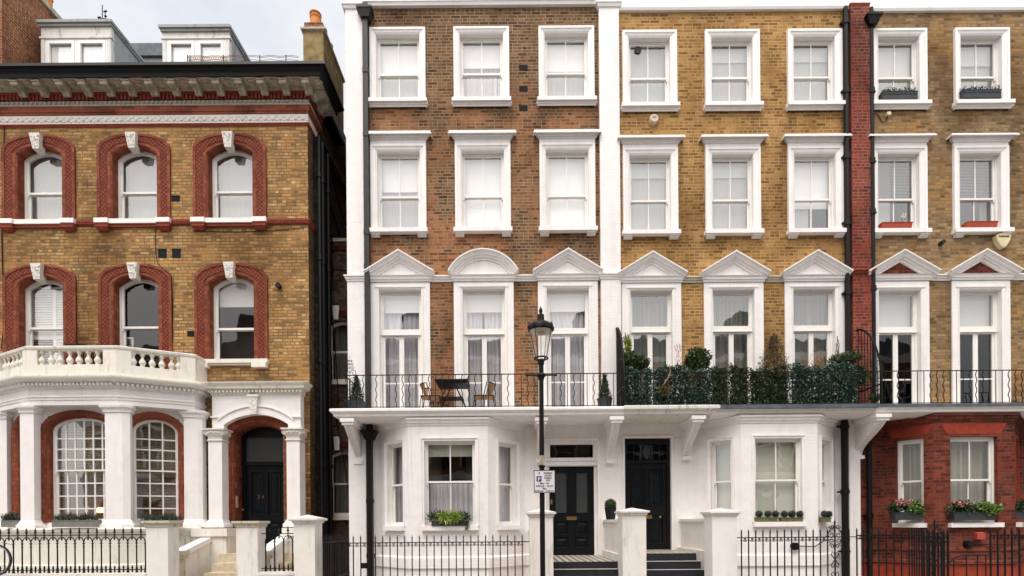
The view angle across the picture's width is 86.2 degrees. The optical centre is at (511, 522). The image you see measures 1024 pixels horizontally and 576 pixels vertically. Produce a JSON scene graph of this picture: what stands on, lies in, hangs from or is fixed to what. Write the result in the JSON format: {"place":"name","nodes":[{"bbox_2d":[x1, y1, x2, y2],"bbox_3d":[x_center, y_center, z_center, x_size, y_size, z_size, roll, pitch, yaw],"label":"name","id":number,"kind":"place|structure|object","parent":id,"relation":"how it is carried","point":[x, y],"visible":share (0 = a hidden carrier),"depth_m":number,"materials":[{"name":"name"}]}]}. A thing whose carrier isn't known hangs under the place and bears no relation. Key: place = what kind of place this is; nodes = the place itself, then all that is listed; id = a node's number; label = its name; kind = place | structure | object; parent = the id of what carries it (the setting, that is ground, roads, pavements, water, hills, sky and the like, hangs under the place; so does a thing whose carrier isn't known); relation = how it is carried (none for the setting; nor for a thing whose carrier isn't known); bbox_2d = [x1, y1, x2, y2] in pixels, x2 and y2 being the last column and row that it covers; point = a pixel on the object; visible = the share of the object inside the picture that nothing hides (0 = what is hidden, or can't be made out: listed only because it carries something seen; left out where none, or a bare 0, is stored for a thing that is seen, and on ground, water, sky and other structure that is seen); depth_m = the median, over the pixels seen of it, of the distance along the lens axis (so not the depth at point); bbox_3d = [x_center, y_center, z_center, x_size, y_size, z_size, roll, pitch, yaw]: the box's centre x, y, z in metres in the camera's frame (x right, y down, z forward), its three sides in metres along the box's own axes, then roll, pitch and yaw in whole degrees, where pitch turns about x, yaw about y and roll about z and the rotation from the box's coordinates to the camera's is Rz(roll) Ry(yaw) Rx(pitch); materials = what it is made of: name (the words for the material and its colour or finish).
{"place":"outdoors","nodes":[
{"label":"outdoors","id":0,"kind":"place"},
{"bbox_2d":[141,520,183,575],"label":"gate pier","id":1,"kind":"structure","parent":0,"point":[162,547],"depth_m":10.25,"materials":[{"name":"white paint"}]},
{"bbox_2d":[53,0,345,135],"label":"sky","id":2,"kind":"structure","parent":0,"point":[263,28],"materials":[{"name":"white"}]},
{"bbox_2d":[231,521,269,575],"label":"gate pier","id":3,"kind":"structure","parent":0,"point":[250,549],"depth_m":10.25,"materials":[{"name":"white paint"}]},
{"bbox_2d":[288,515,327,575],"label":"gate pier","id":4,"kind":"structure","parent":0,"point":[307,545],"depth_m":10.25,"materials":[{"name":"white paint"}]},
{"bbox_2d":[323,533,349,575],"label":"area railing","id":5,"kind":"object","parent":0,"point":[326,547],"visible":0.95,"depth_m":10.76,"materials":[{"name":"black metal"}]},
{"bbox_2d":[329,0,623,575],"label":"terraced house","id":6,"kind":"structure","parent":0,"point":[483,177],"depth_m":12.99,"materials":[{"name":"brown brick"}]},
{"bbox_2d":[347,376,365,406],"bbox_3d":[-3.513,-2.927,12.409,0.436,0.858,0.401,0,0,0],"label":"potted conifer","id":7,"kind":"object","parent":6,"relation":"on","point":[359,401],"visible":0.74,"depth_m":12.32,"materials":[{"name":"green plant"}]},
{"bbox_2d":[362,130,431,237],"bbox_3d":[-2.691,-7.968,13.060,1.605,2.429,0.480,0,0,0],"label":"window","id":8,"kind":"structure","parent":6,"relation":"in","point":[398,175],"depth_m":13.10,"materials":[{"name":"white paint"}]},
{"bbox_2d":[368,26,427,108],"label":"window","id":9,"kind":"structure","parent":6,"relation":"in","point":[397,55],"depth_m":13.11,"materials":[{"name":"white paint"}]},
{"bbox_2d":[363,249,434,407],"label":"french window","id":10,"kind":"structure","parent":6,"relation":"in","point":[399,283],"depth_m":13.11,"materials":[{"name":"white paint"}]},
{"bbox_2d":[383,438,441,530],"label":"window","id":11,"kind":"structure","parent":6,"relation":"in","point":[394,450],"depth_m":12.81,"materials":[{"name":"white paint"}]},
{"bbox_2d":[425,508,471,530],"bbox_3d":[-1.377,-0.060,12.139,1.159,0.545,0.599,0,0,0],"label":"window box","id":12,"kind":"object","parent":6,"relation":"attached to","point":[453,518],"visible":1,"depth_m":12.07,"materials":[{"name":"plant"}]},
{"bbox_2d":[420,437,478,530],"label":"window","id":13,"kind":"structure","parent":6,"relation":"in","point":[454,492],"depth_m":12.45,"materials":[{"name":"white paint"}]},
{"bbox_2d":[434,379,469,407],"bbox_3d":[-1.358,-2.851,12.500,0.740,0.683,0.600,0,0,0],"label":"bistro table","id":14,"kind":"object","parent":6,"relation":"on","point":[452,384],"visible":0.72,"depth_m":12.34,"materials":[{"name":"black paint"}]},
{"bbox_2d":[344,360,617,407],"bbox_3d":[-0.697,-3.102,12.523,6.039,1.164,0.934,0,0,0],"label":"balcony railing","id":15,"kind":"object","parent":6,"relation":"on","point":[422,406],"visible":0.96,"depth_m":12.06,"materials":[{"name":"black metal"}]},
{"bbox_2d":[451,26,511,107],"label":"window","id":16,"kind":"structure","parent":6,"relation":"in","point":[480,53],"depth_m":13.12,"materials":[{"name":"white paint"}]},
{"bbox_2d":[448,130,515,236],"bbox_3d":[-0.691,-7.983,13.046,1.605,2.429,0.453,0,0,0],"label":"window","id":17,"kind":"structure","parent":6,"relation":"in","point":[482,157],"depth_m":13.10,"materials":[{"name":"white paint"}]},
{"bbox_2d":[448,248,518,407],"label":"french window","id":18,"kind":"structure","parent":6,"relation":"in","point":[483,278],"depth_m":13.08,"materials":[{"name":"white paint"}]},
{"bbox_2d":[466,438,521,529],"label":"window","id":19,"kind":"structure","parent":6,"relation":"in","point":[507,451],"depth_m":12.87,"materials":[{"name":"white paint"}]},
{"bbox_2d":[536,25,596,106],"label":"window","id":20,"kind":"structure","parent":6,"relation":"in","point":[566,72],"depth_m":13.11,"materials":[{"name":"white paint"}]},
{"bbox_2d":[533,129,601,236],"bbox_3d":[1.314,-7.999,13.046,1.605,2.429,0.453,0,0,0],"label":"window","id":21,"kind":"structure","parent":6,"relation":"in","point":[566,156],"depth_m":13.10,"materials":[{"name":"white paint"}]},
{"bbox_2d":[533,247,603,406],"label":"french window","id":22,"kind":"structure","parent":6,"relation":"in","point":[567,281],"depth_m":13.11,"materials":[{"name":"white paint"}]},
{"bbox_2d":[549,466,593,554],"bbox_3d":[1.432,-0.278,13.135,1.072,2.114,0.110,0,0,0],"label":"door","id":23,"kind":"structure","parent":6,"relation":"in","point":[572,501],"depth_m":13.14,"materials":[{"name":"black paint"}]},
{"bbox_2d":[596,374,611,404],"bbox_3d":[2.089,-2.967,12.407,0.372,0.850,0.361,0,0,0],"label":"potted conifer","id":24,"kind":"object","parent":6,"relation":"on","point":[604,391],"visible":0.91,"depth_m":12.32,"materials":[{"name":"green plant"}]},
{"bbox_2d":[526,509,555,575],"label":"gate pier","id":25,"kind":"structure","parent":0,"point":[534,542],"depth_m":10.25,"materials":[{"name":"white paint"}]},
{"bbox_2d":[614,508,649,575],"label":"gate pier","id":26,"kind":"structure","parent":0,"point":[631,541],"depth_m":10.25,"materials":[{"name":"white paint"}]},
{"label":"pavement","id":27,"kind":"structure","parent":0,"visible":0},
{"bbox_2d":[0,0,61,62],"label":"neighbouring house","id":28,"kind":"structure","parent":27,"relation":"on","point":[20,34],"depth_m":13.81,"materials":[{"name":"brick"}]},
{"bbox_2d":[0,572,145,575],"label":"garden wall","id":29,"kind":"structure","parent":27,"relation":"on","point":[82,574],"depth_m":10.23,"materials":[{"name":"white paint"}]},
{"bbox_2d":[0,527,145,573],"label":"arched railing","id":30,"kind":"object","parent":29,"relation":"on","point":[48,570],"visible":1,"depth_m":10.40,"materials":[{"name":"black metal"}]},
{"bbox_2d":[0,9,346,575],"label":"town house","id":31,"kind":"structure","parent":27,"relation":"on","point":[173,222],"depth_m":12.97,"materials":[{"name":"brick"}]},
{"bbox_2d":[0,511,20,526],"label":"planter","id":32,"kind":"object","parent":31,"relation":"on","point":[11,519],"visible":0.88,"depth_m":11.95,"materials":[{"name":"grey metal"}]},
{"bbox_2d":[0,132,76,232],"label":"window","id":33,"kind":"structure","parent":31,"relation":"in","point":[38,170],"depth_m":12.97,"materials":[{"name":"red brick"}]},
{"bbox_2d":[2,263,77,364],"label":"window","id":34,"kind":"structure","parent":31,"relation":"in","point":[39,301],"depth_m":13.00,"materials":[{"name":"red brick"}]},
{"bbox_2d":[11,415,89,515],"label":"window","id":35,"kind":"structure","parent":31,"relation":"in","point":[15,432],"depth_m":12.64,"materials":[{"name":"white wood"}]},
{"bbox_2d":[52,511,102,526],"bbox_3d":[-9.424,-0.073,11.840,1.039,0.363,0.393,0,0,0],"label":"planter","id":36,"kind":"object","parent":31,"relation":"on","point":[81,520],"visible":1,"depth_m":11.72,"materials":[{"name":"grey metal"}]},
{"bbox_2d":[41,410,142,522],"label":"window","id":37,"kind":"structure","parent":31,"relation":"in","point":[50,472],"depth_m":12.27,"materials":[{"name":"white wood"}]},
{"bbox_2d":[93,132,171,231],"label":"window","id":38,"kind":"structure","parent":31,"relation":"in","point":[134,169],"depth_m":12.97,"materials":[{"name":"red brick"}]},
{"bbox_2d":[98,262,172,368],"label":"window","id":39,"kind":"structure","parent":31,"relation":"in","point":[135,299],"depth_m":13.01,"materials":[{"name":"red brick"}]},
{"bbox_2d":[132,412,183,521],"bbox_3d":[-8.139,-1.248,12.518,1.190,2.490,0.335,0,0,-27],"label":"window","id":40,"kind":"structure","parent":31,"relation":"in","point":[140,419],"depth_m":12.60,"materials":[{"name":"white wood"}]},
{"bbox_2d":[139,512,182,526],"bbox_3d":[-7.762,-0.072,12.110,0.958,0.366,0.368,0,0,0],"label":"planter","id":41,"kind":"object","parent":31,"relation":"on","point":[146,516],"visible":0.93,"depth_m":12.05,"materials":[{"name":"grey metal"}]},
{"bbox_2d":[190,131,267,230],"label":"window","id":42,"kind":"structure","parent":31,"relation":"in","point":[230,168],"depth_m":12.97,"materials":[{"name":"red brick"}]},
{"bbox_2d":[194,261,268,368],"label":"window","id":43,"kind":"structure","parent":31,"relation":"in","point":[231,298],"depth_m":12.99,"materials":[{"name":"red brick"}]},
{"bbox_2d":[187,55,298,61],"bbox_3d":[-6.589,-10.885,13.401,2.735,1.120,0.022,0,0,0],"label":"roof railing","id":44,"kind":"object","parent":31,"relation":"on","point":[213,56],"visible":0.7,"depth_m":13.40,"materials":[{"name":"black metal"}]},
{"bbox_2d":[242,466,283,543],"bbox_3d":[-6.082,-0.265,13.373,1.054,2.216,0.115,0,0,0],"label":"door","id":45,"kind":"structure","parent":31,"relation":"in","point":[265,484],"depth_m":13.38,"materials":[{"name":"black paint"}]},
{"bbox_2d":[179,537,211,575],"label":"stair wall","id":46,"kind":"structure","parent":27,"relation":"on","point":[194,558],"depth_m":11.88,"materials":[{"name":"beige paint"}]},
{"bbox_2d":[204,553,293,575],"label":"doorsteps","id":47,"kind":"object","parent":27,"relation":"on","point":[225,565],"visible":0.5,"depth_m":11.95,"materials":[{"name":"beige stone"}]},
{"bbox_2d":[258,571,293,575],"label":"garden wall","id":48,"kind":"structure","parent":27,"relation":"on","point":[277,573],"depth_m":10.23,"materials":[{"name":"white paint"}]},
{"bbox_2d":[261,527,293,571],"bbox_3d":[-4.465,0.510,10.410,0.647,0.873,0.054,0,0,0],"label":"arched railing","id":49,"kind":"object","parent":48,"relation":"on","point":[278,536],"visible":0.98,"depth_m":10.40,"materials":[{"name":"black metal"}]},
{"bbox_2d":[266,534,289,570],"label":"stair wall","id":50,"kind":"structure","parent":27,"relation":"on","point":[278,552],"depth_m":11.88,"materials":[{"name":"beige paint"}]},
{"bbox_2d":[331,238,349,575],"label":"link building","id":51,"kind":"structure","parent":27,"relation":"on","point":[340,445],"depth_m":14.40,"materials":[{"name":"brown brick"}]},
{"bbox_2d":[331,305,347,384],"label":"window","id":52,"kind":"structure","parent":51,"relation":"in","point":[340,319],"depth_m":14.72,"materials":[{"name":"brown glass"}]},
{"bbox_2d":[332,437,348,519],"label":"window","id":53,"kind":"structure","parent":51,"relation":"in","point":[342,492],"depth_m":14.72,"materials":[{"name":"brown glass"}]},
{"bbox_2d":[323,534,529,575],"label":"area railing","id":54,"kind":"object","parent":27,"relation":"on","point":[364,565],"visible":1,"depth_m":10.09,"materials":[{"name":"black metal"}]},
{"bbox_2d":[525,306,556,575],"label":"street lamp","id":55,"kind":"object","parent":27,"relation":"on","point":[540,326],"visible":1,"depth_m":8.96,"materials":[{"name":"black metal"}]},
{"bbox_2d":[534,470,554,492],"bbox_3d":[0.531,-0.663,8.938,0.348,0.372,0.044,0,0,0],"label":"parking sign","id":56,"kind":"object","parent":55,"relation":"attached to","point":[544,481],"visible":1,"depth_m":8.93,"materials":[{"name":"white metal"}]},
{"bbox_2d":[553,555,617,575],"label":"doorsteps","id":57,"kind":"object","parent":27,"relation":"on","point":[582,565],"visible":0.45,"depth_m":11.05,"materials":[{"name":"stone"}]},
{"bbox_2d":[602,519,617,567],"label":"garden wall","id":58,"kind":"structure","parent":27,"relation":"on","point":[610,550],"depth_m":12.05,"materials":[{"name":"white paint"}]},
{"bbox_2d":[646,549,703,575],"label":"doorsteps","id":59,"kind":"object","parent":27,"relation":"on","point":[666,562],"visible":0.53,"depth_m":11.38,"materials":[{"name":"stone"}]},
{"bbox_2d":[677,519,703,568],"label":"garden wall","id":60,"kind":"structure","parent":27,"relation":"on","point":[692,534],"depth_m":12.01,"materials":[{"name":"white paint"}]},
{"bbox_2d":[700,508,741,575],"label":"gate pier","id":61,"kind":"structure","parent":27,"relation":"on","point":[720,541],"depth_m":10.25,"materials":[{"name":"white paint"}]},
{"bbox_2d":[610,0,891,575],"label":"terraced house","id":62,"kind":"structure","parent":27,"relation":"on","point":[745,195],"depth_m":12.99,"materials":[{"name":"brick"}]},
{"bbox_2d":[615,327,625,404],"bbox_3d":[2.467,-3.567,12.496,0.044,2.044,0.971,0,0,0],"label":"balcony divider","id":63,"kind":"object","parent":62,"relation":"on","point":[620,382],"visible":0.87,"depth_m":12.47,"materials":[{"name":"black paint"}]},
{"bbox_2d":[620,350,650,402],"bbox_3d":[2.776,-3.229,12.437,0.721,1.363,0.601,0,0,0],"label":"bay shrub","id":64,"kind":"object","parent":62,"relation":"on","point":[636,361],"visible":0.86,"depth_m":12.24,"materials":[{"name":"green plant"}]},
{"bbox_2d":[627,463,666,548],"bbox_3d":[3.235,-0.383,13.103,0.960,2.059,0.133,0,0,0],"label":"door","id":65,"kind":"structure","parent":62,"relation":"in","point":[646,482],"depth_m":13.12,"materials":[{"name":"black paint"}]},
{"bbox_2d":[620,29,679,112],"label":"window","id":66,"kind":"structure","parent":62,"relation":"in","point":[649,57],"depth_m":13.10,"materials":[{"name":"white paint"}]},
{"bbox_2d":[617,135,685,239],"bbox_3d":[3.280,-7.894,13.060,1.590,2.378,0.480,0,0,0],"label":"window","id":67,"kind":"structure","parent":62,"relation":"in","point":[649,162],"depth_m":13.03,"materials":[{"name":"white paint"}]},
{"bbox_2d":[618,251,687,404],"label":"french window","id":68,"kind":"structure","parent":62,"relation":"in","point":[650,285],"depth_m":12.99,"materials":[{"name":"white paint"}]},
{"bbox_2d":[622,364,712,404],"bbox_3d":[3.467,-3.026,12.195,2.022,1.018,0.277,0,0,0],"label":"ivy screen","id":69,"kind":"object","parent":62,"relation":"on","point":[686,395],"visible":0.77,"depth_m":12.17,"materials":[{"name":"green plant"}]},
{"bbox_2d":[683,346,712,403],"bbox_3d":[4.231,-3.284,12.423,0.713,1.451,0.518,0,0,0],"label":"bay shrub","id":70,"kind":"object","parent":62,"relation":"on","point":[695,359],"visible":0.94,"depth_m":12.30,"materials":[{"name":"green plant"}]},
{"bbox_2d":[707,436,734,510],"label":"window","id":71,"kind":"structure","parent":62,"relation":"in","point":[721,450],"depth_m":12.72,"materials":[{"name":"white paint"}]},
{"bbox_2d":[703,29,763,112],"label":"window","id":72,"kind":"structure","parent":62,"relation":"in","point":[731,56],"depth_m":13.10,"materials":[{"name":"white paint"}]},
{"bbox_2d":[699,134,768,238],"bbox_3d":[5.235,-7.909,13.060,1.590,2.378,0.481,0,0,0],"label":"window","id":73,"kind":"structure","parent":62,"relation":"in","point":[732,161],"depth_m":13.03,"materials":[{"name":"white paint"}]},
{"bbox_2d":[699,250,771,402],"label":"french window","id":74,"kind":"structure","parent":62,"relation":"in","point":[733,287],"depth_m":12.99,"materials":[{"name":"white paint"}]},
{"bbox_2d":[618,371,874,405],"bbox_3d":[5.174,-2.939,12.070,5.664,0.747,0.028,0,0,0],"label":"balcony railing","id":75,"kind":"object","parent":62,"relation":"on","point":[772,372],"visible":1,"depth_m":12.06,"materials":[{"name":"black metal"}]},
{"bbox_2d":[710,362,787,403],"bbox_3d":[5.267,-3.050,12.215,1.745,1.036,0.294,0,0,0],"label":"ivy screen","id":76,"kind":"object","parent":62,"relation":"on","point":[721,392],"visible":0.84,"depth_m":12.17,"materials":[{"name":"green plant"}]},
{"bbox_2d":[755,510,779,521],"bbox_3d":[5.667,-0.135,12.170,0.554,0.269,0.177,0,0,0],"label":"planter","id":77,"kind":"object","parent":62,"relation":"on","point":[767,517],"visible":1,"depth_m":12.11,"materials":[{"name":"plant"}]},
{"bbox_2d":[756,333,792,401],"bbox_3d":[5.923,-3.448,12.437,0.993,1.752,1.046,0,0,0],"label":"fir tree","id":78,"kind":"object","parent":62,"relation":"on","point":[773,344],"visible":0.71,"depth_m":12.37,"materials":[{"name":"green plant"}]},
{"bbox_2d":[751,434,807,526],"bbox_3d":[5.940,-0.926,12.279,1.211,2.046,0.358,0,0,0],"label":"window","id":79,"kind":"structure","parent":62,"relation":"in","point":[778,462],"depth_m":12.45,"materials":[{"name":"white paint"}]},
{"bbox_2d":[778,510,803,521],"bbox_3d":[6.216,-0.134,12.174,0.537,0.267,0.187,0,0,0],"label":"planter","id":80,"kind":"object","parent":62,"relation":"on","point":[791,518],"visible":1,"depth_m":12.11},
{"bbox_2d":[785,28,845,111],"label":"window","id":81,"kind":"structure","parent":62,"relation":"in","point":[814,56],"depth_m":13.08,"materials":[{"name":"white paint"}]},
{"bbox_2d":[779,249,853,402],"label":"french window","id":82,"kind":"structure","parent":62,"relation":"in","point":[814,306],"depth_m":12.98,"materials":[{"name":"white paint"}]},
{"bbox_2d":[781,133,852,238],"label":"window","id":83,"kind":"structure","parent":62,"relation":"in","point":[815,165],"depth_m":13.02,"materials":[{"name":"white paint"}]},
{"bbox_2d":[784,361,857,403],"bbox_3d":[6.874,-3.071,12.199,1.675,1.057,0.291,0,0,0],"label":"ivy screen","id":84,"kind":"object","parent":62,"relation":"on","point":[842,366],"visible":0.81,"depth_m":12.17,"materials":[{"name":"green plant"}]},
{"bbox_2d":[820,435,836,525],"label":"window","id":85,"kind":"structure","parent":62,"relation":"in","point":[826,443],"depth_m":12.81,"materials":[{"name":"white paint"}]},
{"bbox_2d":[827,336,871,393],"bbox_3d":[7.676,-3.402,12.412,1.090,1.634,0.687,0,0,0],"label":"shrub","id":86,"kind":"object","parent":62,"relation":"on","point":[850,356],"visible":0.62,"depth_m":12.35,"materials":[{"name":"green plant"}]},
{"bbox_2d":[857,329,882,403],"bbox_3d":[8.127,-3.569,12.496,0.044,1.960,0.971,0,0,0],"label":"balcony divider","id":87,"kind":"object","parent":62,"relation":"attached to","point":[875,346],"visible":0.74,"depth_m":12.39,"materials":[{"name":"black paint"}]},
{"bbox_2d":[737,519,857,575],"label":"area railing","id":88,"kind":"object","parent":27,"relation":"on","point":[835,545],"visible":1,"depth_m":10.09,"materials":[{"name":"black metal"}]},
{"bbox_2d":[856,527,917,575],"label":"area railing","id":89,"kind":"object","parent":27,"relation":"on","point":[886,535],"visible":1,"depth_m":10.09,"materials":[{"name":"black metal"}]},
{"bbox_2d":[911,528,947,575],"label":"area railing","id":90,"kind":"object","parent":27,"relation":"on","point":[913,540],"visible":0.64,"depth_m":11.26,"materials":[{"name":"black metal"}]},
{"bbox_2d":[922,518,949,575],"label":"gate","id":91,"kind":"structure","parent":27,"relation":"on","point":[935,539],"depth_m":10.09,"materials":[{"name":"black metal"}]},
{"bbox_2d":[860,0,1023,575],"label":"terraced house","id":92,"kind":"structure","parent":27,"relation":"on","point":[946,162],"depth_m":13.00,"materials":[{"name":"beige brick"}]},
{"bbox_2d":[878,213,912,227],"bbox_3d":[9.053,-7.119,12.936,0.728,0.419,0.188,0,0,0],"label":"window box","id":93,"kind":"object","parent":92,"relation":"on","point":[902,224],"visible":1,"depth_m":12.86,"materials":[{"name":"plastic"}]},
{"bbox_2d":[879,87,917,99],"bbox_3d":[9.132,-10.094,12.950,0.849,0.320,0.276,0,0,0],"label":"window box","id":94,"kind":"object","parent":92,"relation":"on","point":[894,94],"visible":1,"depth_m":12.85,"materials":[{"name":"metal"}]},
{"bbox_2d":[868,133,936,238],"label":"window","id":95,"kind":"structure","parent":92,"relation":"in","point":[901,165],"depth_m":13.04,"materials":[{"name":"white paint"}]},
{"bbox_2d":[874,28,931,110],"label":"window","id":96,"kind":"structure","parent":92,"relation":"in","point":[900,54],"depth_m":13.04,"materials":[{"name":"white paint"}]},
{"bbox_2d":[868,249,941,403],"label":"french window","id":97,"kind":"structure","parent":92,"relation":"in","point":[902,280],"depth_m":13.10,"materials":[{"name":"white paint"}]},
{"bbox_2d":[887,498,925,519],"bbox_3d":[8.967,-0.298,12.399,0.900,0.501,0.391,0,0,0],"label":"window box","id":98,"kind":"object","parent":92,"relation":"on","point":[913,509],"visible":1,"depth_m":12.35,"materials":[{"name":"plant"}]},
{"bbox_2d":[886,423,934,527],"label":"window","id":99,"kind":"structure","parent":92,"relation":"in","point":[909,443],"depth_m":12.75,"materials":[{"name":"white wood"}]},
{"bbox_2d":[874,360,1023,403],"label":"balcony railing","id":100,"kind":"object","parent":92,"relation":"on","point":[884,374],"visible":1,"depth_m":12.06,"materials":[{"name":"black metal"}]},
{"bbox_2d":[944,499,1003,520],"bbox_3d":[10.205,-0.277,12.113,1.240,0.480,0.401,0,0,0],"label":"window box","id":101,"kind":"object","parent":92,"relation":"on","point":[962,510],"visible":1,"depth_m":12.04,"materials":[{"name":"plant"}]},
{"bbox_2d":[941,423,1006,526],"bbox_3d":[10.293,-1.043,12.336,1.491,2.314,0.472,0,0,0],"label":"window","id":102,"kind":"structure","parent":92,"relation":"in","point":[973,449],"depth_m":12.31,"materials":[{"name":"white wood"}]},
{"bbox_2d":[959,85,1001,98],"bbox_3d":[11.037,-10.130,12.946,0.940,0.333,0.286,0,0,0],"label":"window box","id":103,"kind":"object","parent":92,"relation":"on","point":[980,93],"visible":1,"depth_m":12.85,"materials":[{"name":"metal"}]},
{"bbox_2d":[946,133,1019,237],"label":"window","id":104,"kind":"structure","parent":92,"relation":"in","point":[980,161],"depth_m":12.99,"materials":[{"name":"white paint"}]},
{"bbox_2d":[951,27,1015,110],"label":"window","id":105,"kind":"structure","parent":92,"relation":"in","point":[981,55],"depth_m":12.99,"materials":[{"name":"white paint"}]},
{"bbox_2d":[944,248,1023,401],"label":"french window","id":106,"kind":"structure","parent":92,"relation":"in","point":[980,285],"depth_m":13.04,"materials":[{"name":"white paint"}]},
{"bbox_2d":[992,233,1010,249],"bbox_3d":[11.580,-6.640,12.941,0.350,0.360,0.119,0,0,0],"label":"alarm box","id":107,"kind":"object","parent":92,"relation":"attached to","point":[1001,241],"visible":1,"depth_m":12.88,"materials":[{"name":"plastic"}]},
{"bbox_2d":[1015,434,1023,526],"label":"window","id":108,"kind":"structure","parent":92,"relation":"in","point":[1018,524],"depth_m":12.82,"materials":[{"name":"wood"}]},
{"bbox_2d":[989,527,1023,575],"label":"area railing","id":109,"kind":"object","parent":27,"relation":"on","point":[997,537],"visible":1,"depth_m":10.09,"materials":[{"name":"black metal"}]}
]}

